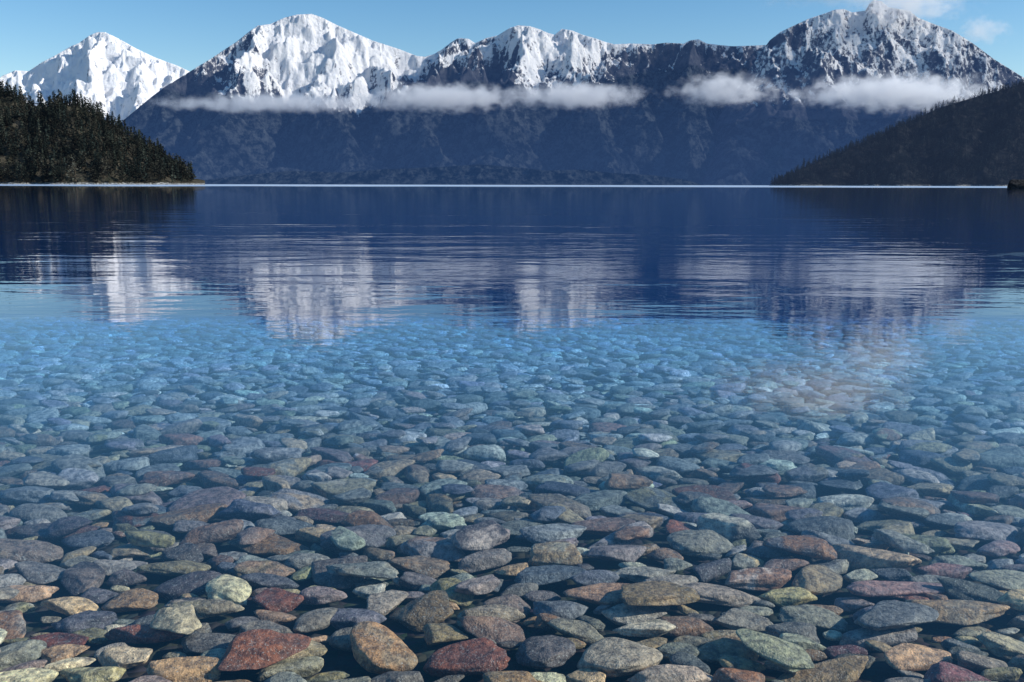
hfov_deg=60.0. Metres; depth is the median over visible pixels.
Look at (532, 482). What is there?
lake stone
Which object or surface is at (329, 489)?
lake stone
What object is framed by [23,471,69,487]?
lake stone
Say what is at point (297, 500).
lake stone
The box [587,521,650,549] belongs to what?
lake stone
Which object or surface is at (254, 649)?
lake stone
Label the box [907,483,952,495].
lake stone
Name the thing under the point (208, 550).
lake stone
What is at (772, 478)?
lake stone
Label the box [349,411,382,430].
lake stone
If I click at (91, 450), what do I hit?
lake stone
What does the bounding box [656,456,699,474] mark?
lake stone
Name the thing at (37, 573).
lake stone
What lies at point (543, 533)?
lake stone
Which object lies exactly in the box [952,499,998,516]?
lake stone
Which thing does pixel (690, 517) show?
lake stone
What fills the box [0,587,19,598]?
lake stone
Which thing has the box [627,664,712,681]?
lake stone
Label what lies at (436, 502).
lake stone
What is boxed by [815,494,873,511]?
lake stone
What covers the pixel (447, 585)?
lake stone
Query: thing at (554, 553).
lake stone
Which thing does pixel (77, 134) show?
forest tree
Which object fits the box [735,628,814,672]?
lake stone
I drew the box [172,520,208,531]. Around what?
lake stone
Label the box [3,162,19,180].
forest tree
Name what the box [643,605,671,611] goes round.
lake stone
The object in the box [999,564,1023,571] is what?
lake stone
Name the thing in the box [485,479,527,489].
lake stone
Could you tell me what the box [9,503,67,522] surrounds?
lake stone
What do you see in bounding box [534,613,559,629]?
lake stone
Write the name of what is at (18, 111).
forest tree
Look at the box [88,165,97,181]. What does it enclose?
forest tree
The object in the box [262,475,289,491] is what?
lake stone
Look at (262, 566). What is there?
lake stone
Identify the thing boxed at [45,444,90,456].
lake stone
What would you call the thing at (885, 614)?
lake stone
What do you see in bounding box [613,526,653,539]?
lake stone
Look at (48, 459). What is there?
lake stone
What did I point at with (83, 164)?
forest tree
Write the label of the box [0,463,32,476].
lake stone
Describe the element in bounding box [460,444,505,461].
lake stone
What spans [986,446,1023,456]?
lake stone
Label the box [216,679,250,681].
lake stone
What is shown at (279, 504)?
lake stone
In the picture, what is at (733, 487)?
lake stone
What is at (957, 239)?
lake water
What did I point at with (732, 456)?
lake stone
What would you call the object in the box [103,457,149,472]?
lake stone
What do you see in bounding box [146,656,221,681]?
lake stone
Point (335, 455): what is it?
lake stone
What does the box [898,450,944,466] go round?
lake stone
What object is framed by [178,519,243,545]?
lake stone
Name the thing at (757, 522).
lake stone
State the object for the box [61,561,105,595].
lake stone
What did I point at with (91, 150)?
forest tree
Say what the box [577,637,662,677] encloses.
lake stone
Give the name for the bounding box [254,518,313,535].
lake stone
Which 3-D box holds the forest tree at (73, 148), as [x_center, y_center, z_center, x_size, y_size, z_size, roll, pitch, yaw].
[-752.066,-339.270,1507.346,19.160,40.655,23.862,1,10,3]
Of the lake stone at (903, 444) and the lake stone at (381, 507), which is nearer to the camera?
the lake stone at (381, 507)
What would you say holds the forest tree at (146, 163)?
on the hill at (86, 180)
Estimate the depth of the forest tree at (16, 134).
1510.06 m
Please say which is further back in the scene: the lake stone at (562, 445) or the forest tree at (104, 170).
the forest tree at (104, 170)
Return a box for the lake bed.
[0,268,1023,681]
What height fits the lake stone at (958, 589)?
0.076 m
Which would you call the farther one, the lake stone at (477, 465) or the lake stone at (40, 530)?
the lake stone at (477, 465)
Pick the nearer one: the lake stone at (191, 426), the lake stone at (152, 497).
the lake stone at (152, 497)
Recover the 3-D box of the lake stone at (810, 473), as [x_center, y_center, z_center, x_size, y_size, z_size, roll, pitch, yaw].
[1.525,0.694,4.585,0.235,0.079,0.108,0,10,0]
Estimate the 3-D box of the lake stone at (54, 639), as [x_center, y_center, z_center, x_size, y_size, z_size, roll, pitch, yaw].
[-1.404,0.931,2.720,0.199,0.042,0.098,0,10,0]
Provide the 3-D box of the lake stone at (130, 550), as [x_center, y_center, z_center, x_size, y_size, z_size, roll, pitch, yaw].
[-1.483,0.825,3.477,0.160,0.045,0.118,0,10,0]
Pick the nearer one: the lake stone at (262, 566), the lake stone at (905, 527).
the lake stone at (262, 566)
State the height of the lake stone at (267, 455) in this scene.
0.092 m
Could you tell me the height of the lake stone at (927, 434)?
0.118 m
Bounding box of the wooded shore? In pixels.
[204,164,698,184]
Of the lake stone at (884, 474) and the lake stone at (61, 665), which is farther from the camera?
the lake stone at (884, 474)
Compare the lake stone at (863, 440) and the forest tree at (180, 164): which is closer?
the lake stone at (863, 440)
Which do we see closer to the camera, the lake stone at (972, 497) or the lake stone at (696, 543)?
the lake stone at (696, 543)
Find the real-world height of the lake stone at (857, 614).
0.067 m
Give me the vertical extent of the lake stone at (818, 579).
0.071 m
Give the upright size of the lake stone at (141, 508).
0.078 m
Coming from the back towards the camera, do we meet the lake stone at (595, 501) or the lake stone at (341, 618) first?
the lake stone at (595, 501)
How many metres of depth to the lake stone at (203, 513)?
3.84 m
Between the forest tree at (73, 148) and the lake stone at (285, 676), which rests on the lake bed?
the lake stone at (285, 676)
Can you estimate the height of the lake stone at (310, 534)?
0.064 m
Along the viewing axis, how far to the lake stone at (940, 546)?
3.53 m
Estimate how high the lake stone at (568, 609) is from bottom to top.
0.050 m
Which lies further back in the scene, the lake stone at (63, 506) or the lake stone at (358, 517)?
the lake stone at (63, 506)
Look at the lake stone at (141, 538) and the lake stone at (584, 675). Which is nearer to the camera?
the lake stone at (584, 675)
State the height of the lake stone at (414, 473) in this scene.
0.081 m
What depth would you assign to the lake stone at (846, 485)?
4.40 m
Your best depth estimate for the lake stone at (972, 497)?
4.06 m
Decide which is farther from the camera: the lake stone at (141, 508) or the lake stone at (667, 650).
the lake stone at (141, 508)
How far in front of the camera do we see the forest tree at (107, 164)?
1454.18 m
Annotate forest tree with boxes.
[0,115,4,131]
[3,159,11,177]
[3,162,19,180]
[10,88,17,102]
[14,129,21,151]
[14,161,20,178]
[16,100,23,118]
[21,163,29,182]
[23,150,29,168]
[26,162,33,181]
[36,119,43,137]
[44,158,52,178]
[48,155,53,174]
[51,165,56,182]
[56,166,60,180]
[62,129,76,151]
[66,146,73,163]
[66,162,83,182]
[71,127,82,142]
[72,128,76,146]
[74,150,79,166]
[82,153,87,173]
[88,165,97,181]
[89,141,93,157]
[95,147,99,165]
[98,160,108,177]
[101,157,114,173]
[104,131,110,152]
[107,131,111,148]
[116,164,120,180]
[118,136,122,151]
[125,164,128,180]
[126,126,132,144]
[126,137,132,151]
[136,148,143,167]
[136,165,141,182]
[141,147,145,165]
[142,166,147,181]
[144,155,149,172]
[152,164,164,181]
[165,158,171,176]
[171,166,176,183]
[174,155,185,172]
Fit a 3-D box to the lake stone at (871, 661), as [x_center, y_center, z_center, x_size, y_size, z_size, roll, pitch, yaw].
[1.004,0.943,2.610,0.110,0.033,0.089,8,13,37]
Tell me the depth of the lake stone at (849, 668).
2.50 m
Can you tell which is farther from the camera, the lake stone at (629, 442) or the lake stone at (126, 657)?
the lake stone at (629, 442)
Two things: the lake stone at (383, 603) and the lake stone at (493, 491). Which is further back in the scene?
the lake stone at (493, 491)
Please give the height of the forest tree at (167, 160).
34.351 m
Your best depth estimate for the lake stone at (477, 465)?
4.73 m
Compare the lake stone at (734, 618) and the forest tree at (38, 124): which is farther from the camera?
the forest tree at (38, 124)
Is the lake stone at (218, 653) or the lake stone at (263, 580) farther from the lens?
the lake stone at (263, 580)
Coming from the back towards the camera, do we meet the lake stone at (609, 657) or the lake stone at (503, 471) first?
the lake stone at (503, 471)
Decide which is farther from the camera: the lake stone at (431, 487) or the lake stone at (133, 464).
the lake stone at (133, 464)
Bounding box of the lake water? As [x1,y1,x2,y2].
[0,184,1023,307]
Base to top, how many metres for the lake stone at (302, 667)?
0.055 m
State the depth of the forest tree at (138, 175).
1482.58 m
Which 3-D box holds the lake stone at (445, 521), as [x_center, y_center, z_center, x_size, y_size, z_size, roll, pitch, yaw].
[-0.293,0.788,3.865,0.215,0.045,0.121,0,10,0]
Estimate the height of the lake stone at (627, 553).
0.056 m
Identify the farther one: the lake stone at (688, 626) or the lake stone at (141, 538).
the lake stone at (141, 538)
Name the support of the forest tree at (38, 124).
on the hill at (86, 180)
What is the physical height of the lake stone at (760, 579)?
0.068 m
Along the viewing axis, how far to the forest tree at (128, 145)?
1584.10 m
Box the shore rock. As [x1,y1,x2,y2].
[1007,179,1023,187]
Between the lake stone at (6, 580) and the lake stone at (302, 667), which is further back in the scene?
the lake stone at (6, 580)
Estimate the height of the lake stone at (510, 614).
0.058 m
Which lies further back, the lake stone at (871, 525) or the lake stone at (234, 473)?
the lake stone at (234, 473)
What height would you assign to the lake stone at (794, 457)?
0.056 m
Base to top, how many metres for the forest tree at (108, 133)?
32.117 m
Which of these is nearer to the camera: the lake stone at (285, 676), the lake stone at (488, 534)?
the lake stone at (285, 676)
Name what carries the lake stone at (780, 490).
on the lake stone at (811, 492)
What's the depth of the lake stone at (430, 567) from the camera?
3.32 m
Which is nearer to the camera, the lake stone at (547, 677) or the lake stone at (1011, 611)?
the lake stone at (547, 677)
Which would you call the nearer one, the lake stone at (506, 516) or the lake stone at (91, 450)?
the lake stone at (506, 516)
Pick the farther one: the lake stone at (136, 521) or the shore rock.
the shore rock
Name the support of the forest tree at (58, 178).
on the hill at (86, 180)
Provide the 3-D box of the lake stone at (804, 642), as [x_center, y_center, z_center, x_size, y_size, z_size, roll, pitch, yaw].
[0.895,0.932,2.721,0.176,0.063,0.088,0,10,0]
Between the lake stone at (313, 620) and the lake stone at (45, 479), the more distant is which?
the lake stone at (45, 479)
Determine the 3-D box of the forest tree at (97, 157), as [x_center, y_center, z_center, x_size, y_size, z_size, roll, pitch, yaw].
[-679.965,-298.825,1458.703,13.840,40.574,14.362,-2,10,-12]
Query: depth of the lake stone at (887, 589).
3.08 m
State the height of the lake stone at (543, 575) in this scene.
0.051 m
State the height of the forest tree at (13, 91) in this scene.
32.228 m
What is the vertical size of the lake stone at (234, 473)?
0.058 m
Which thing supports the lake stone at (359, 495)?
on the pebbles
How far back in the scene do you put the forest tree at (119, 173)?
1452.98 m
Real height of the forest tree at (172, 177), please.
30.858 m
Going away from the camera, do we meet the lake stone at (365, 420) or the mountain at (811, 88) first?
the lake stone at (365, 420)
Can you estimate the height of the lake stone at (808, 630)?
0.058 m
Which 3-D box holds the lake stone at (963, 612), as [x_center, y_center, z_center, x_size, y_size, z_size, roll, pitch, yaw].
[1.475,0.888,2.924,0.320,0.061,0.194,0,10,0]
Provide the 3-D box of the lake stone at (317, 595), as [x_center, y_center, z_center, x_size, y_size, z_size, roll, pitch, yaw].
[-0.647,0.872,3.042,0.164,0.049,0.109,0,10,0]
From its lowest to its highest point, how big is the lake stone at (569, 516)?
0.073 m
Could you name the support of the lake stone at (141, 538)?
on the lake stone at (130, 550)
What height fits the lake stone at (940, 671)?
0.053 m
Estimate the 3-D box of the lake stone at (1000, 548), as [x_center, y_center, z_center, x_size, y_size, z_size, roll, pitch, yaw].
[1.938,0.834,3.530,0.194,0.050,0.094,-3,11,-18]
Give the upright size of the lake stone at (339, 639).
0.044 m
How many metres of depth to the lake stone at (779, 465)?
4.77 m
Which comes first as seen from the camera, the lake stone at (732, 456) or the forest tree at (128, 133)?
the lake stone at (732, 456)
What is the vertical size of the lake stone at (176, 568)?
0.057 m
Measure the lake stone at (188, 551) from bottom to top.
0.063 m
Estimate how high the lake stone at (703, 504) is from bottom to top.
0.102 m
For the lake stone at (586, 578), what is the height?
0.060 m
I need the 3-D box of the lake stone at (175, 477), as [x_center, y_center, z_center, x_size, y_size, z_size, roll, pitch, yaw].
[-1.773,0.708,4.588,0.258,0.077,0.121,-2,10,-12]
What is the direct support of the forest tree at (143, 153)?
on the hill at (86, 180)
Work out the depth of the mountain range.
8007.08 m
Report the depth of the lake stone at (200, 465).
4.77 m
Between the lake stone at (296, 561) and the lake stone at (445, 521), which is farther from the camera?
the lake stone at (445, 521)
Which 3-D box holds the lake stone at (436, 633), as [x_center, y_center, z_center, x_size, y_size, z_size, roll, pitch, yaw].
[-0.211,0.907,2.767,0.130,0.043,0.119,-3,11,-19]
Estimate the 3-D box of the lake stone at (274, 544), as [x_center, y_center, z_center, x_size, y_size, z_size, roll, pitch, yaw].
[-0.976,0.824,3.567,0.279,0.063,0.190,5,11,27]
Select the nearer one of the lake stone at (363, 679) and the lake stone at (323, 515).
the lake stone at (363, 679)
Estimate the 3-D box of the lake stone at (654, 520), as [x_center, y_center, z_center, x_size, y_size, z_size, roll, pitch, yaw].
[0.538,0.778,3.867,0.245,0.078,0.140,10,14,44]
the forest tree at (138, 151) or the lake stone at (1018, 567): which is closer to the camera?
the lake stone at (1018, 567)
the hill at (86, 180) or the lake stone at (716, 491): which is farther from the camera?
the hill at (86, 180)
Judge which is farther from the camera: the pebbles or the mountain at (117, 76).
the mountain at (117, 76)
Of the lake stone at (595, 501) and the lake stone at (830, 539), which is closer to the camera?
the lake stone at (830, 539)
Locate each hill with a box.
[0,93,204,184]
[769,85,1023,185]
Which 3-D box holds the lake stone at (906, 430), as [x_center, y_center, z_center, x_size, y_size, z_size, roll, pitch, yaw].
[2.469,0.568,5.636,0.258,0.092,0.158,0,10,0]
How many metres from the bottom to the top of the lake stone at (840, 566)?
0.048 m
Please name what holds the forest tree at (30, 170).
on the hill at (86, 180)
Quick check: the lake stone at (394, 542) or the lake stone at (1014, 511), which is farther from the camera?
the lake stone at (1014, 511)
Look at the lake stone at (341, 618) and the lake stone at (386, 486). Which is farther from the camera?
the lake stone at (386, 486)
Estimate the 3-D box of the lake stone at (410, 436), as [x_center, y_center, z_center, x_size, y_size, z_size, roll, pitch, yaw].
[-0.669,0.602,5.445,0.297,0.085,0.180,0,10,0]
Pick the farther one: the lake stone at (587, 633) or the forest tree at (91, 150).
the forest tree at (91, 150)
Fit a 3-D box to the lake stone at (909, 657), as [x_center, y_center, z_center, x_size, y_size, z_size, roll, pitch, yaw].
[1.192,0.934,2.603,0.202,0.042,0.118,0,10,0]
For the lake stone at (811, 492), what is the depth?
4.31 m
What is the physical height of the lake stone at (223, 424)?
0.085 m
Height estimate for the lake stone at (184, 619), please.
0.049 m
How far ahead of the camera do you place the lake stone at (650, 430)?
5.54 m
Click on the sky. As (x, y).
(186, 34)
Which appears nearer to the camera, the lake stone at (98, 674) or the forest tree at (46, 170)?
the lake stone at (98, 674)
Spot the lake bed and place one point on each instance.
(462, 302)
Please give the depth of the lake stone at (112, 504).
4.04 m
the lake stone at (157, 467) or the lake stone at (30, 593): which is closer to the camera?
the lake stone at (30, 593)
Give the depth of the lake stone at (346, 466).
4.64 m
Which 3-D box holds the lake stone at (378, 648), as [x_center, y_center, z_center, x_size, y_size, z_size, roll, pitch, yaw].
[-0.390,0.923,2.643,0.158,0.096,0.238,-7,12,-35]
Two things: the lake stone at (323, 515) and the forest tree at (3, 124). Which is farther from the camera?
the forest tree at (3, 124)
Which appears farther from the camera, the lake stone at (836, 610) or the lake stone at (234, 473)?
the lake stone at (234, 473)
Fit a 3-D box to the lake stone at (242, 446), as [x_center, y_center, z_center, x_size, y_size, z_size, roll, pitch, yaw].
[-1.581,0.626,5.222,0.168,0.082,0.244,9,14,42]
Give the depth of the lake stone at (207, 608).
2.88 m
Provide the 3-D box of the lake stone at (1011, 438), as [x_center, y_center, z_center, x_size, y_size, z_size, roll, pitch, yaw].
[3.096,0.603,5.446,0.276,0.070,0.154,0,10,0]
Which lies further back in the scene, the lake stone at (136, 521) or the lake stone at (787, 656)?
the lake stone at (136, 521)
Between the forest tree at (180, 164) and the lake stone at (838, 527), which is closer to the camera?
the lake stone at (838, 527)
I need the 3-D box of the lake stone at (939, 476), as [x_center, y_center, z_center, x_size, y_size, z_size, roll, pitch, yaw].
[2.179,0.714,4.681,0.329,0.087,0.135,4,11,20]
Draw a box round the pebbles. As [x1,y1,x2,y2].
[0,315,1023,681]
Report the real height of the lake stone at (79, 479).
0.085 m
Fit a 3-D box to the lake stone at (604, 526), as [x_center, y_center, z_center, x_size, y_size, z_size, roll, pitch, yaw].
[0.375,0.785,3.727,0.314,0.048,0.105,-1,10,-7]
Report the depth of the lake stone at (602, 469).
4.70 m
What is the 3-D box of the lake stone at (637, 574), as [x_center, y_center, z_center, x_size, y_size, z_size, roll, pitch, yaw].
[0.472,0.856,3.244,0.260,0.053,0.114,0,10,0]
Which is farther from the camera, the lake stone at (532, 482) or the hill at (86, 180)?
the hill at (86, 180)
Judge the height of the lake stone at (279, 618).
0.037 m
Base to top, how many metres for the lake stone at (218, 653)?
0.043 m
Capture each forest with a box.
[0,81,195,183]
[770,79,1023,184]
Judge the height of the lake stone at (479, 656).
0.073 m
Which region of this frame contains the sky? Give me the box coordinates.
[0,0,1023,76]
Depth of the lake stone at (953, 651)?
2.64 m
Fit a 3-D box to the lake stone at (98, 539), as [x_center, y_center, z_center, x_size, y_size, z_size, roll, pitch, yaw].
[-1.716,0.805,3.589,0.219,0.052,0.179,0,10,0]
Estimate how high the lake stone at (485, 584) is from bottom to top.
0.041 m
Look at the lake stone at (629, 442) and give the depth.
5.24 m
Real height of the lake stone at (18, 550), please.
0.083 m
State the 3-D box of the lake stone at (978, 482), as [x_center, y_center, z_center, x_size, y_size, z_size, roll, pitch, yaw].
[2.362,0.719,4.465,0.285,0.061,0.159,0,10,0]
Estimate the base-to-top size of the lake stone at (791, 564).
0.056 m
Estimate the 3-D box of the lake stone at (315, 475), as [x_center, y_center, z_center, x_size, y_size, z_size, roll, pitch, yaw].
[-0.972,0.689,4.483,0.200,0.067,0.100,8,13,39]
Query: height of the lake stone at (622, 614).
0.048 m
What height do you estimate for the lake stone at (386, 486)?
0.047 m
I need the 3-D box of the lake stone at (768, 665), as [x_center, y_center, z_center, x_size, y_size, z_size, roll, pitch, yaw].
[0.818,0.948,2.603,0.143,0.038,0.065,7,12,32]
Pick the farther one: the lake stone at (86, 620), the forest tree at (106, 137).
the forest tree at (106, 137)
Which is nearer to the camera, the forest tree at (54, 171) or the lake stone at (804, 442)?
the lake stone at (804, 442)
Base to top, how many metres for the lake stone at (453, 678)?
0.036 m
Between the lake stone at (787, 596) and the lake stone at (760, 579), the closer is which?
the lake stone at (787, 596)
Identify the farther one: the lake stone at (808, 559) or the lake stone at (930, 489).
the lake stone at (930, 489)
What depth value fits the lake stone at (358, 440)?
5.41 m
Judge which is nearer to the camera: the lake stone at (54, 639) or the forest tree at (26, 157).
the lake stone at (54, 639)
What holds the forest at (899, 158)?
on the hill at (1003, 153)
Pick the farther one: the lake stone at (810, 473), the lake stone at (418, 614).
the lake stone at (810, 473)
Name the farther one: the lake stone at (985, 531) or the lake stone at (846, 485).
the lake stone at (846, 485)
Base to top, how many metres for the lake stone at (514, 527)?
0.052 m
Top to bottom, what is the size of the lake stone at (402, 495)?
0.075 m
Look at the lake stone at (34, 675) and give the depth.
2.44 m
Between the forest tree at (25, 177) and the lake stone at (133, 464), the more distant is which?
the forest tree at (25, 177)
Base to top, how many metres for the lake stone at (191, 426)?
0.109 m
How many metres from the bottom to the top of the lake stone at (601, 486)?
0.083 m
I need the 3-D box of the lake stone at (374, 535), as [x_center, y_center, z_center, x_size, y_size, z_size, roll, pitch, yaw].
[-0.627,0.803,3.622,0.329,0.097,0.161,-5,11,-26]
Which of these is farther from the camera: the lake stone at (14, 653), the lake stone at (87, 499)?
the lake stone at (87, 499)
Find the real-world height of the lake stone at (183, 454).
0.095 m
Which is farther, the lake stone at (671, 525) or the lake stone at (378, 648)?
the lake stone at (671, 525)
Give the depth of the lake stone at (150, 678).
2.42 m
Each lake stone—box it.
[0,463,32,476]
[0,486,55,503]
[0,516,20,530]
[0,538,63,562]
[0,573,25,586]
[0,585,58,602]
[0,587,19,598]
[0,610,25,646]
[0,639,46,670]
[0,659,46,671]
[0,668,58,681]
[5,523,98,542]
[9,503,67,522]
[14,561,64,584]
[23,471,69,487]
[26,408,58,425]
[27,632,88,647]
[28,454,61,469]
[40,596,101,615]
[40,644,89,664]
[41,502,71,510]
[44,657,95,671]
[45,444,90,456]
[47,516,92,537]
[51,445,92,452]
[51,454,105,483]
[51,610,116,632]
[56,468,98,489]
[60,666,125,681]
[61,530,113,549]
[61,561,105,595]
[67,490,108,506]
[79,587,117,603]
[94,559,147,575]
[95,496,132,514]
[98,646,152,668]
[101,588,158,612]
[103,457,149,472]
[104,624,183,643]
[107,569,146,586]
[110,483,162,504]
[110,543,153,559]
[112,510,158,528]
[121,503,158,514]
[125,530,174,547]
[129,675,170,681]
[135,463,180,481]
[137,560,210,575]
[138,445,183,456]
[142,471,194,486]
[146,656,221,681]
[148,445,197,464]
[149,503,227,527]
[150,604,201,634]
[153,571,221,600]
[159,418,202,434]
[161,542,203,562]
[167,485,201,496]
[168,486,245,511]
[168,599,244,618]
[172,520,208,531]
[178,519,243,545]
[181,633,235,654]
[183,459,225,470]
[188,417,230,433]
[196,543,218,557]
[197,470,237,488]
[200,648,225,671]
[205,574,251,605]
[208,467,241,477]
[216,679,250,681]
[217,499,280,519]
[217,629,310,670]
[220,437,264,455]
[227,533,309,555]
[233,560,294,576]
[239,573,298,588]
[239,620,292,632]
[243,496,287,510]
[250,447,302,463]
[252,587,303,612]
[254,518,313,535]
[254,609,296,624]
[257,457,311,479]
[257,656,323,681]
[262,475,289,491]
[264,671,306,681]
[270,488,330,513]
[284,553,329,569]
[284,640,326,659]
[293,607,337,632]
[295,508,350,523]
[295,527,329,542]
[299,586,347,604]
[301,469,331,481]
[306,671,349,681]
[307,463,351,472]
[310,447,351,461]
[310,478,375,500]
[311,555,367,588]
[320,524,395,553]
[325,434,364,446]
[326,561,398,578]
[326,676,370,681]
[328,627,351,651]
[330,526,365,550]
[330,608,386,629]
[332,487,371,503]
[340,510,392,527]
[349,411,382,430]
[350,621,417,674]
[352,583,385,598]
[356,499,396,514]
[363,459,414,481]
[366,590,408,615]
[371,671,423,681]
[374,488,419,503]
[380,482,421,494]
[383,455,416,462]
[385,431,426,444]
[385,534,415,549]
[387,555,450,577]
[389,590,453,631]
[397,536,465,561]
[399,572,436,590]
[404,464,428,482]
[419,478,466,496]
[421,513,465,529]
[423,623,468,644]
[423,638,509,676]
[426,493,452,512]
[429,578,474,606]
[434,674,464,681]
[436,459,490,475]
[450,519,508,550]
[454,574,499,594]
[456,604,524,627]
[458,548,511,572]
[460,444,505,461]
[460,616,524,642]
[461,525,509,545]
[471,484,523,498]
[472,497,517,512]
[483,594,530,622]
[483,671,537,681]
[484,465,530,476]
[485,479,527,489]
[486,511,528,521]
[492,579,503,591]
[501,520,543,536]
[514,565,585,585]
[515,635,575,668]
[519,524,586,543]
[520,474,572,489]
[528,493,591,519]
[528,541,581,565]
[530,506,565,521]
[530,672,565,681]
[533,601,588,618]
[534,481,589,496]
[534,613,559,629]
[547,618,603,644]
[548,503,583,523]
[558,441,595,449]
[563,583,628,605]
[564,447,608,466]
[565,668,605,681]
[570,517,635,534]
[570,570,619,586]
[574,490,626,510]
[576,461,625,477]
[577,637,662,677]
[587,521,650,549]
[587,545,645,561]
[598,481,653,492]
[601,603,666,625]
[604,473,652,488]
[611,436,644,448]
[612,566,675,582]
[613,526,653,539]
[613,619,675,637]
[616,512,664,528]
[621,580,699,605]
[623,487,693,514]
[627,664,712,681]
[628,428,672,441]
[632,466,682,480]
[637,637,666,648]
[642,574,698,585]
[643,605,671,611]
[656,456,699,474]
[657,642,699,660]
[658,616,713,636]
[662,484,696,493]
[665,519,697,533]
[666,529,733,556]
[669,652,710,673]
[672,485,736,500]
[672,636,712,647]
[673,512,706,527]
[682,582,761,607]
[691,496,750,515]
[693,558,731,582]
[696,449,745,462]
[697,513,762,542]
[697,635,758,664]
[713,608,772,633]
[713,668,764,681]
[717,655,766,672]
[718,480,744,493]
[725,567,791,590]
[729,465,778,477]
[729,513,783,529]
[735,463,780,485]
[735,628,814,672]
[743,542,794,558]
[746,503,803,522]
[758,459,797,470]
[758,587,817,606]
[759,449,809,463]
[762,485,807,496]
[762,535,836,559]
[763,556,809,571]
[764,660,788,672]
[765,622,819,642]
[767,438,807,450]
[776,655,868,681]
[779,604,847,633]
[779,633,827,657]
[782,483,815,499]
[784,465,828,482]
[786,516,854,543]
[792,565,842,594]
[795,554,820,562]
[801,529,854,544]
[807,559,849,573]
[809,502,843,517]
[814,605,842,614]
[815,445,871,467]
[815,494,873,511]
[818,479,862,491]
[831,544,921,570]
[834,654,875,669]
[835,433,878,447]
[839,625,917,650]
[842,468,904,488]
[843,461,880,469]
[843,508,885,523]
[846,580,947,598]
[853,600,897,620]
[854,600,938,629]
[856,519,911,531]
[865,481,919,502]
[871,522,914,542]
[872,529,934,553]
[877,502,929,518]
[880,497,940,521]
[881,421,921,438]
[884,643,952,670]
[884,677,930,681]
[889,533,954,556]
[891,465,956,485]
[898,439,957,456]
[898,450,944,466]
[905,599,1009,624]
[906,428,934,440]
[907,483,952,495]
[913,563,971,578]
[924,513,965,527]
[924,661,989,681]
[928,555,987,570]
[937,578,1003,603]
[941,638,981,650]
[942,537,978,549]
[947,646,987,660]
[950,491,999,503]
[951,448,979,461]
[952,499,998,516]
[954,521,1023,546]
[956,474,995,491]
[957,650,1007,671]
[969,570,1023,590]
[970,451,1023,471]
[976,540,1019,556]
[976,631,1023,659]
[980,667,1022,681]
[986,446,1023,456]
[990,505,1023,517]
[993,432,1023,445]
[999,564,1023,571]
[1001,604,1022,615]
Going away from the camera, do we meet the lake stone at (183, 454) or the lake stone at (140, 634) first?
the lake stone at (140, 634)
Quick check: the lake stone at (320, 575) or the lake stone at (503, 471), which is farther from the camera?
the lake stone at (503, 471)
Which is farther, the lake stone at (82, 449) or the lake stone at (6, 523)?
the lake stone at (82, 449)
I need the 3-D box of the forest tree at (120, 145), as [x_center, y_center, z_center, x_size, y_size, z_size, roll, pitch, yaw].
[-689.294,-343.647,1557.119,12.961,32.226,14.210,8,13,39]
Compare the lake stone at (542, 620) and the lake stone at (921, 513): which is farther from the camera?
the lake stone at (921, 513)
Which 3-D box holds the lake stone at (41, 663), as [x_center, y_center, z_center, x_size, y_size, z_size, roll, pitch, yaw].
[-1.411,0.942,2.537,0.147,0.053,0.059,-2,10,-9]
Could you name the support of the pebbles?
on the lake bed
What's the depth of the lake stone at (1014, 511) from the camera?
3.99 m
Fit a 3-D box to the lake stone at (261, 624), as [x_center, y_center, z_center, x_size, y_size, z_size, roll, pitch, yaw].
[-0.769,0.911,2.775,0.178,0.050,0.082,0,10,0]
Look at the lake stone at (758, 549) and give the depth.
3.46 m
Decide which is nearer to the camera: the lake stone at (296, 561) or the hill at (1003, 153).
the lake stone at (296, 561)
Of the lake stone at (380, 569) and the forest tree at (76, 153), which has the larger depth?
the forest tree at (76, 153)
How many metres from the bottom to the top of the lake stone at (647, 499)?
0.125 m
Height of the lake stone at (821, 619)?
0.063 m
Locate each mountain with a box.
[0,32,189,123]
[701,0,1023,184]
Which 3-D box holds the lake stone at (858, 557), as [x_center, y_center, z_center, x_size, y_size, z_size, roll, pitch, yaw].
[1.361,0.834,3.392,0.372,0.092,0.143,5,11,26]
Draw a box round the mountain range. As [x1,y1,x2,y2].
[122,14,784,184]
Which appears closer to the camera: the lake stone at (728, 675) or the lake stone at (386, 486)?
the lake stone at (728, 675)
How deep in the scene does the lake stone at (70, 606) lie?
2.98 m
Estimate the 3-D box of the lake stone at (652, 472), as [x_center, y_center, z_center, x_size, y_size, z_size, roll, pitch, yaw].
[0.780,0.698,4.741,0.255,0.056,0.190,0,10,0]
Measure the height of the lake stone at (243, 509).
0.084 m
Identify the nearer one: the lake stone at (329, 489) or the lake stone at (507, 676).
the lake stone at (507, 676)
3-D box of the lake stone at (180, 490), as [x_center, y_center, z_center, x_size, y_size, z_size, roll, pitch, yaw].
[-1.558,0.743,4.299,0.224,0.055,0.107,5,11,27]
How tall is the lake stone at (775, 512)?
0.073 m
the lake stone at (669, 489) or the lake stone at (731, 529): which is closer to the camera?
the lake stone at (731, 529)
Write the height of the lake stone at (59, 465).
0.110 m
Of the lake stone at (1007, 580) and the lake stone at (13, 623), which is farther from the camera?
the lake stone at (1007, 580)
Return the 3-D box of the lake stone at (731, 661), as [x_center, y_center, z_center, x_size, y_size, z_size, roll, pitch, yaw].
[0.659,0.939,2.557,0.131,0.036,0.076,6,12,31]
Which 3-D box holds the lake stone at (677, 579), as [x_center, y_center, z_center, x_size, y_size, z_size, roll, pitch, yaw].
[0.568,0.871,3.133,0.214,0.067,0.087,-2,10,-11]

